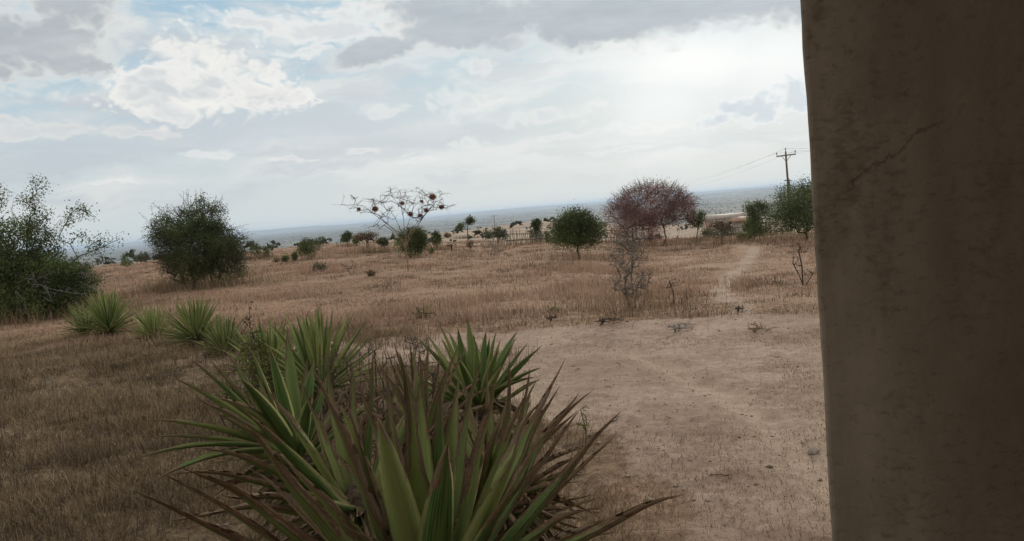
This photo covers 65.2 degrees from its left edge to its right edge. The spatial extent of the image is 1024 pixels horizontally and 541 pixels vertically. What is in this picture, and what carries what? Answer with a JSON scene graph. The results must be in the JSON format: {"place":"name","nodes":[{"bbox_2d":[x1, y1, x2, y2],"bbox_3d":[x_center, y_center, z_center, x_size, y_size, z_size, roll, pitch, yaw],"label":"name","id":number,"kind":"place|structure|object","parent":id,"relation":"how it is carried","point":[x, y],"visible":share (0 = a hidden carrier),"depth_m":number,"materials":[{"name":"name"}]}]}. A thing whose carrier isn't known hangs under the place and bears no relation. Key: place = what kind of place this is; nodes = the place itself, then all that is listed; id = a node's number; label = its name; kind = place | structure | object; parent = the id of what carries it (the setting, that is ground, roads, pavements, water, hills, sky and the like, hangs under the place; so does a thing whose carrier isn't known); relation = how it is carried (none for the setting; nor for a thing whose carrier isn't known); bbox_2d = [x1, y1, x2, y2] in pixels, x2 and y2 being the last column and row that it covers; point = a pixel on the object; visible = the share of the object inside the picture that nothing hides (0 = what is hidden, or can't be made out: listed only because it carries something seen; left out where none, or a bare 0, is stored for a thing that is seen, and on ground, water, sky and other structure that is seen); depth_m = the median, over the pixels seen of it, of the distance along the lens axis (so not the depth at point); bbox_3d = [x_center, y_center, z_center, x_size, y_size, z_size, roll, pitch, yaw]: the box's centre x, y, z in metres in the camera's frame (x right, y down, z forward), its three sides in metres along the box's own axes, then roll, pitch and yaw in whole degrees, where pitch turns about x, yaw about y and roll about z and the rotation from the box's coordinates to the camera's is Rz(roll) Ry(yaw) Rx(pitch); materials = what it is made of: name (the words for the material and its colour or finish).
{"place":"outdoors","nodes":[
{"label":"outdoors","id":0,"kind":"place"},
{"bbox_2d":[0,311,705,540],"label":"withered grass","id":1,"kind":"structure","parent":0,"point":[26,344],"depth_m":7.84,"materials":[{"name":"brown plant"}]},
{"bbox_2d":[0,0,810,252],"label":"sky","id":2,"kind":"structure","parent":0,"point":[281,110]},
{"bbox_2d":[0,182,831,540],"bbox_3d":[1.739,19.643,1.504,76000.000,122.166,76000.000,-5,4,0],"label":"ground","id":3,"kind":"structure","parent":0,"point":[594,372],"depth_m":8.06,"materials":[{"name":"soil"}]},
{"bbox_2d":[22,453,22,494],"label":"fallen twig","id":4,"kind":"object","parent":3,"relation":"on","point":[22,473],"visible":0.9,"depth_m":5.57,"materials":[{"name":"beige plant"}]},
{"bbox_2d":[0,174,130,322],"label":"thorn shrub","id":5,"kind":"object","parent":3,"relation":"on","point":[28,278],"visible":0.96,"depth_m":19.63,"materials":[{"name":"green plant"}]},
{"bbox_2d":[55,300,99,335],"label":"sisal plant","id":6,"kind":"object","parent":3,"relation":"on","point":[78,320],"visible":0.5,"depth_m":15.12,"materials":[{"name":"green plant"}]},
{"bbox_2d":[61,288,144,340],"bbox_3d":[-7.486,0.804,14.813,1.606,1.034,1.560,-5,4,0],"label":"sisal plant","id":7,"kind":"object","parent":3,"relation":"on","point":[107,316],"visible":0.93,"depth_m":14.67,"materials":[{"name":"green plant"}]},
{"bbox_2d":[119,251,136,266],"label":"scrub bush","id":8,"kind":"object","parent":3,"relation":"on","point":[123,262],"visible":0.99,"depth_m":53.86,"materials":[{"name":"green plant"}]},
{"bbox_2d":[136,251,149,262],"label":"scrub bush","id":9,"kind":"object","parent":3,"relation":"on","point":[142,258],"visible":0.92,"depth_m":63.16,"materials":[{"name":"green plant"}]},
{"bbox_2d":[119,302,181,340],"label":"sisal plant","id":10,"kind":"object","parent":3,"relation":"on","point":[148,322],"visible":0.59,"depth_m":13.76,"materials":[{"name":"green plant"}]},
{"bbox_2d":[150,293,233,345],"bbox_3d":[-4.835,0.806,12.237,1.300,0.908,1.346,-5,4,0],"label":"sisal plant","id":11,"kind":"object","parent":3,"relation":"on","point":[193,321],"visible":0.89,"depth_m":12.13,"materials":[{"name":"green plant"}]},
{"bbox_2d":[137,191,260,288],"bbox_3d":[-10.468,-1.062,26.850,3.779,3.423,3.388,-8,5,-35],"label":"thorn bush","id":12,"kind":"object","parent":3,"relation":"on","point":[214,244],"visible":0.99,"depth_m":26.33,"materials":[{"name":"green plant"}]},
{"bbox_2d":[188,309,254,358],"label":"sisal plant","id":13,"kind":"object","parent":3,"relation":"on","point":[221,338],"visible":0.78,"depth_m":11.11,"materials":[{"name":"green plant"}]},
{"bbox_2d":[207,369,247,438],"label":"weed","id":14,"kind":"object","parent":3,"relation":"on","point":[229,387],"visible":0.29,"depth_m":6.25,"materials":[{"name":"green plant"}]},
{"bbox_2d":[242,300,255,385],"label":"weed","id":15,"kind":"object","parent":3,"relation":"on","point":[249,316],"visible":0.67,"depth_m":7.63,"materials":[{"name":"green plant"}]},
{"bbox_2d":[248,241,264,254],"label":"scrub bush","id":16,"kind":"object","parent":3,"relation":"on","point":[257,248],"visible":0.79,"depth_m":50.83,"materials":[{"name":"green plant"}]},
{"bbox_2d":[237,327,279,407],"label":"weed","id":17,"kind":"object","parent":3,"relation":"on","point":[246,348],"visible":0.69,"depth_m":6.68,"materials":[{"name":"green plant"}]},
{"bbox_2d":[218,316,302,400],"bbox_3d":[-2.494,0.930,8.279,1.127,0.966,1.212,-5,4,0],"label":"sisal plant","id":18,"kind":"object","parent":3,"relation":"on","point":[274,341],"visible":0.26,"depth_m":8.21,"materials":[{"name":"green plant"}]},
{"bbox_2d":[136,332,391,536],"bbox_3d":[-1.405,1.004,4.390,1.083,1.203,1.547,-3,5,29],"label":"sisal plant","id":19,"kind":"object","parent":3,"relation":"on","point":[291,398],"visible":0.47,"depth_m":4.44,"materials":[{"name":"green plant"}]},
{"bbox_2d":[262,246,270,256],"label":"scrub bush","id":20,"kind":"object","parent":3,"relation":"on","point":[265,249],"visible":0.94,"depth_m":50.54,"materials":[{"name":"green plant"}]},
{"bbox_2d":[280,254,288,261],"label":"scrub bush","id":21,"kind":"object","parent":3,"relation":"on","point":[284,258],"visible":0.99,"depth_m":41.76,"materials":[{"name":"green plant"}]},
{"bbox_2d":[290,252,298,260],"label":"scrub bush","id":22,"kind":"object","parent":3,"relation":"on","point":[294,255],"visible":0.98,"depth_m":42.22,"materials":[{"name":"green plant"}]},
{"bbox_2d":[166,348,430,540],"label":"sisal plant","id":23,"kind":"object","parent":3,"relation":"on","point":[335,483],"visible":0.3,"depth_m":3.11,"materials":[{"name":"green plant"}]},
{"bbox_2d":[294,237,323,257],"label":"bushy tree","id":24,"kind":"object","parent":3,"relation":"on","point":[305,246],"visible":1,"depth_m":42.46,"materials":[{"name":"green plant"}]},
{"bbox_2d":[311,261,328,271],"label":"scrub bush","id":25,"kind":"object","parent":3,"relation":"on","point":[315,265],"visible":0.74,"depth_m":29.68,"materials":[{"name":"green plant"}]},
{"bbox_2d":[250,305,395,420],"bbox_3d":[-1.727,0.866,7.069,1.227,1.109,1.284,-9,6,-42],"label":"sisal plant","id":26,"kind":"object","parent":3,"relation":"on","point":[312,344],"visible":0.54,"depth_m":6.95,"materials":[{"name":"green plant"}]},
{"bbox_2d":[308,344,355,418],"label":"weed","id":27,"kind":"object","parent":3,"relation":"on","point":[349,375],"visible":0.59,"depth_m":6.09,"materials":[{"name":"green plant"}]},
{"bbox_2d":[340,230,352,242],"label":"tree","id":28,"kind":"object","parent":3,"relation":"on","point":[346,236],"visible":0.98,"depth_m":62.38,"materials":[{"name":"green plant"}]},
{"bbox_2d":[340,260,361,273],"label":"twig shrub","id":29,"kind":"object","parent":3,"relation":"on","point":[350,267],"visible":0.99,"depth_m":27.26,"materials":[{"name":"brown plant"}]},
{"bbox_2d":[351,236,359,245],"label":"tree","id":30,"kind":"object","parent":3,"relation":"on","point":[355,242],"visible":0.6,"depth_m":61.79,"materials":[{"name":"green plant"}]},
{"bbox_2d":[350,230,380,246],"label":"umbrella tree","id":31,"kind":"object","parent":3,"relation":"on","point":[369,235],"visible":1,"depth_m":45.33,"materials":[{"name":"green plant"}]},
{"bbox_2d":[364,269,376,275],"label":"scrub bush","id":32,"kind":"object","parent":3,"relation":"on","point":[371,273],"visible":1,"depth_m":25.66,"materials":[{"name":"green plant"}]},
{"bbox_2d":[344,334,398,453],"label":"dead twigs","id":33,"kind":"object","parent":3,"relation":"on","point":[384,389],"visible":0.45,"depth_m":5.26,"materials":[{"name":"brown plant"}]},
{"bbox_2d":[375,237,389,249],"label":"tree","id":34,"kind":"object","parent":3,"relation":"on","point":[383,241],"visible":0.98,"depth_m":45.08,"materials":[{"name":"green plant"}]},
{"bbox_2d":[8,215,786,269],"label":"distant scrub","id":35,"kind":"object","parent":3,"relation":"on","point":[326,241],"visible":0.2,"depth_m":89.92,"materials":[{"name":"green plant"}]},
{"bbox_2d":[341,186,458,270],"bbox_3d":[-3.855,-1.422,27.276,4.034,3.078,2.967,-8,5,-33],"label":"nest tree","id":36,"kind":"object","parent":3,"relation":"on","point":[406,212],"visible":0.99,"depth_m":27.42,"materials":[{"name":"beige plant"}]},
{"bbox_2d":[371,205,379,212],"bbox_3d":[-4.679,-2.120,27.444,0.308,0.354,0.272,-3,5,30],"label":"weaver nest","id":37,"kind":"object","parent":36,"relation":"hanging from","point":[375,208],"visible":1,"depth_m":27.40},
{"bbox_2d":[428,194,437,199],"bbox_3d":[-2.731,-2.542,27.404,0.364,0.339,0.311,-5,4,0],"label":"weaver nest","id":38,"kind":"object","parent":36,"relation":"attached to","point":[431,196],"visible":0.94,"depth_m":27.39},
{"bbox_2d":[132,352,681,540],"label":"sisal plant","id":39,"kind":"object","parent":3,"relation":"on","point":[425,495],"visible":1,"depth_m":2.27,"materials":[{"name":"green plant"}]},
{"bbox_2d":[0,228,818,350],"bbox_3d":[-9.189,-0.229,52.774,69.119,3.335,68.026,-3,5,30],"label":"dry grass","id":40,"kind":"structure","parent":3,"relation":"on","point":[410,306],"depth_m":19.88,"materials":[{"name":"brown plant"}]},
{"bbox_2d":[390,224,431,257],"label":"broad bush","id":41,"kind":"object","parent":3,"relation":"on","point":[418,240],"visible":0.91,"depth_m":36.48,"materials":[{"name":"green plant"}]},
{"bbox_2d":[0,293,825,537],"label":"pebbles","id":42,"kind":"object","parent":3,"relation":"on","point":[598,443],"visible":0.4,"depth_m":6.39,"materials":[{"name":"stone"}]},
{"bbox_2d":[340,340,499,486],"bbox_3d":[-0.514,0.947,4.445,1.004,1.150,0.992,-5,4,0],"label":"sisal plant","id":43,"kind":"object","parent":3,"relation":"on","point":[431,408],"visible":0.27,"depth_m":4.37,"materials":[{"name":"green plant"}]},
{"bbox_2d":[403,337,436,404],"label":"dead twigs","id":44,"kind":"object","parent":3,"relation":"on","point":[432,374],"visible":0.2,"depth_m":4.99,"materials":[{"name":"brown plant"}]},
{"bbox_2d":[407,303,435,318],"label":"scrub","id":45,"kind":"object","parent":3,"relation":"on","point":[424,315],"visible":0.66,"depth_m":13.43,"materials":[{"name":"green plant"}]},
{"bbox_2d":[413,305,439,318],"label":"twig scrub","id":46,"kind":"object","parent":3,"relation":"on","point":[423,311],"visible":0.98,"depth_m":13.22,"materials":[{"name":"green plant"}]},
{"bbox_2d":[62,187,802,264],"bbox_3d":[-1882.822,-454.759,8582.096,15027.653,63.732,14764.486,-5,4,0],"label":"distant woodland","id":47,"kind":"object","parent":3,"relation":"on","point":[453,224],"visible":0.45,"depth_m":5747.34,"materials":[{"name":"green plant"}]},
{"bbox_2d":[429,229,443,246],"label":"leaning bush","id":48,"kind":"object","parent":3,"relation":"on","point":[435,237],"visible":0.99,"depth_m":45.39,"materials":[{"name":"green plant"}]},
{"bbox_2d":[443,232,451,237],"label":"scrub bush","id":49,"kind":"object","parent":3,"relation":"on","point":[447,234],"visible":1,"depth_m":99.03,"materials":[{"name":"brown plant"}]},
{"bbox_2d":[456,214,475,234],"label":"forked tree","id":50,"kind":"object","parent":3,"relation":"on","point":[470,220],"visible":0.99,"depth_m":86.56,"materials":[{"name":"green plant"}]},
{"bbox_2d":[464,239,475,248],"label":"scrub bush","id":51,"kind":"object","parent":3,"relation":"on","point":[468,244],"visible":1,"depth_m":44.19,"materials":[{"name":"brown plant"}]},
{"bbox_2d":[411,321,542,458],"bbox_3d":[-0.289,0.868,5.679,1.057,1.039,1.017,-5,4,0],"label":"sisal plant","id":52,"kind":"object","parent":3,"relation":"on","point":[469,363],"visible":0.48,"depth_m":5.55,"materials":[{"name":"green plant"}]},
{"bbox_2d":[489,242,500,252],"bbox_3d":[-0.762,-1.035,37.463,0.606,0.576,0.276,-4,4,10],"label":"scrub skeleton","id":53,"kind":"object","parent":3,"relation":"on","point":[494,247],"visible":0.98,"depth_m":37.49,"materials":[{"name":"brown plant"}]},
{"bbox_2d":[482,226,509,243],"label":"flat tree","id":54,"kind":"object","parent":3,"relation":"on","point":[498,234],"visible":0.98,"depth_m":61.87,"materials":[{"name":"green plant"}]},
{"bbox_2d":[430,360,599,540],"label":"sisal plant","id":55,"kind":"object","parent":3,"relation":"on","point":[540,482],"visible":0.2,"depth_m":3.58,"materials":[{"name":"green plant"}]},
{"bbox_2d":[530,218,543,241],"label":"column tree","id":56,"kind":"object","parent":3,"relation":"on","point":[537,222],"visible":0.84,"depth_m":57.31,"materials":[{"name":"green plant"}]},
{"bbox_2d":[544,232,550,244],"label":"sapling","id":57,"kind":"object","parent":3,"relation":"on","point":[546,239],"visible":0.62,"depth_m":43.64,"materials":[{"name":"green plant"}]},
{"bbox_2d":[544,314,558,320],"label":"dead tuft","id":58,"kind":"object","parent":3,"relation":"on","point":[550,317],"visible":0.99,"depth_m":11.76,"materials":[{"name":"brown plant"}]},
{"bbox_2d":[543,303,562,311],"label":"scrub","id":59,"kind":"object","parent":3,"relation":"on","point":[553,307],"visible":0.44,"depth_m":12.84,"materials":[{"name":"brown plant"}]},
{"bbox_2d":[505,225,615,245],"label":"stick fence","id":60,"kind":"object","parent":3,"relation":"on","point":[524,236],"visible":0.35,"depth_m":48.87,"materials":[{"name":"beige plant"}]},
{"bbox_2d":[545,204,611,257],"bbox_3d":[2.409,-1.473,29.250,2.477,2.278,2.152,-5,4,0],"label":"round tree","id":61,"kind":"object","parent":3,"relation":"on","point":[584,225],"visible":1,"depth_m":28.93,"materials":[{"name":"green plant"}]},
{"bbox_2d":[342,301,817,340],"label":"edge tussocks","id":62,"kind":"object","parent":3,"relation":"on","point":[599,318],"visible":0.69,"depth_m":11.21,"materials":[{"name":"brown plant"}]},
{"bbox_2d":[576,405,589,443],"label":"weed","id":63,"kind":"object","parent":3,"relation":"on","point":[585,424],"visible":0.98,"depth_m":5.59,"materials":[{"name":"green plant"}]},
{"bbox_2d":[594,317,624,324],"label":"dead tuft","id":64,"kind":"object","parent":3,"relation":"on","point":[602,320],"visible":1,"depth_m":10.90,"materials":[{"name":"brown plant"}]},
{"bbox_2d":[601,228,654,307],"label":"dead thorn shrub","id":65,"kind":"object","parent":3,"relation":"on","point":[631,267],"visible":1,"depth_m":12.41,"materials":[{"name":"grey plant"}]},
{"bbox_2d":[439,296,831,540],"bbox_3d":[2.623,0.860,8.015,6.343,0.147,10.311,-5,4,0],"label":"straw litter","id":66,"kind":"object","parent":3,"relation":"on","point":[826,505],"visible":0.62,"depth_m":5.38,"materials":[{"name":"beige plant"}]},
{"bbox_2d":[599,175,706,244],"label":"flowering tree","id":67,"kind":"object","parent":3,"relation":"on","point":[630,212],"visible":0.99,"depth_m":44.01,"materials":[{"name":"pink plant"}]},
{"bbox_2d":[661,279,679,303],"bbox_3d":[2.477,0.358,12.414,0.304,0.469,0.138,-5,4,0],"label":"leafless sapling","id":68,"kind":"object","parent":3,"relation":"on","point":[671,285],"visible":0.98,"depth_m":12.44,"materials":[{"name":"brown plant"}]},
{"bbox_2d":[666,322,693,332],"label":"fallen thorn branch","id":69,"kind":"object","parent":3,"relation":"on","point":[679,327],"visible":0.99,"depth_m":9.78,"materials":[{"name":"wood"}]},
{"bbox_2d":[683,209,707,239],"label":"tree","id":70,"kind":"object","parent":3,"relation":"on","point":[698,223],"visible":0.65,"depth_m":45.96,"materials":[{"name":"green plant"}]},
{"bbox_2d":[700,228,713,236],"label":"scrub bush","id":71,"kind":"object","parent":3,"relation":"on","point":[707,232],"visible":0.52,"depth_m":49.48,"materials":[{"name":"green plant"}]},
{"bbox_2d":[705,218,734,243],"bbox_3d":[10.349,-1.933,39.699,1.592,1.397,1.292,-5,4,0],"label":"thorn tree","id":72,"kind":"object","parent":3,"relation":"on","point":[723,226],"visible":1,"depth_m":39.68,"materials":[{"name":"green plant"}]},
{"bbox_2d":[706,224,740,239],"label":"scrub bush","id":73,"kind":"object","parent":3,"relation":"on","point":[719,231],"visible":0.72,"depth_m":45.31,"materials":[{"name":"green plant"}]},
{"bbox_2d":[701,212,759,230],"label":"long building","id":74,"kind":"structure","parent":3,"relation":"on","point":[717,217],"depth_m":143.41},
{"bbox_2d":[704,222,765,234],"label":"stick fence","id":75,"kind":"object","parent":3,"relation":"on","point":[733,231],"visible":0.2,"depth_m":58.71,"materials":[{"name":"beige plant"}]},
{"bbox_2d":[726,216,748,232],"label":"hut","id":76,"kind":"object","parent":3,"relation":"on","point":[739,220],"visible":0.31,"depth_m":80.02,"materials":[{"name":"beige"}]},
{"bbox_2d":[734,230,755,240],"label":"bush","id":77,"kind":"object","parent":3,"relation":"on","point":[741,234],"visible":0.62,"depth_m":41.24,"materials":[{"name":"green plant"}]},
{"bbox_2d":[740,198,771,238],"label":"dark tree","id":78,"kind":"object","parent":3,"relation":"on","point":[757,206],"visible":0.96,"depth_m":40.56,"materials":[{"name":"green plant"}]},
{"bbox_2d":[742,212,772,237],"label":"young tree","id":79,"kind":"object","parent":3,"relation":"on","point":[756,234],"visible":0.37,"depth_m":42.46,"materials":[{"name":"green plant"}]},
{"bbox_2d":[746,322,777,332],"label":"fallen thorn branch","id":80,"kind":"object","parent":3,"relation":"on","point":[755,329],"visible":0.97,"depth_m":9.47,"materials":[{"name":"wood"}]},
{"bbox_2d":[763,221,778,233],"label":"scrub bush","id":81,"kind":"object","parent":3,"relation":"on","point":[770,227],"visible":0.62,"depth_m":42.33,"materials":[{"name":"green plant"}]},
{"bbox_2d":[776,148,795,230],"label":"utility pole","id":82,"kind":"object","parent":3,"relation":"on","point":[788,180],"visible":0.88,"depth_m":86.29,"materials":[{"name":"wood"}]},
{"bbox_2d":[759,171,813,239],"bbox_3d":[13.377,-2.948,36.379,4.501,3.300,3.869,-5,4,0],"label":"broad tree","id":83,"kind":"object","parent":3,"relation":"on","point":[800,215],"visible":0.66,"depth_m":36.01,"materials":[{"name":"green plant"}]},
{"bbox_2d":[791,242,813,284],"bbox_3d":[5.547,-0.110,15.273,0.409,0.882,0.177,-5,4,0],"label":"leafless sapling","id":84,"kind":"object","parent":3,"relation":"on","point":[801,265],"visible":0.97,"depth_m":15.27,"materials":[{"name":"brown plant"}]},
{"bbox_2d":[808,447,819,454],"bbox_3d":[1.957,1.170,5.180,0.081,0.060,0.077,-5,4,0],"label":"stone","id":85,"kind":"object","parent":3,"relation":"on","point":[813,451],"visible":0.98,"depth_m":5.16,"materials":[{"name":"grey stone"}]},
{"bbox_2d":[800,0,1023,540],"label":"concrete pillar","id":86,"kind":"structure","parent":3,"relation":"on","point":[915,110],"depth_m":1.04,"materials":[{"name":"paint"}]}
]}

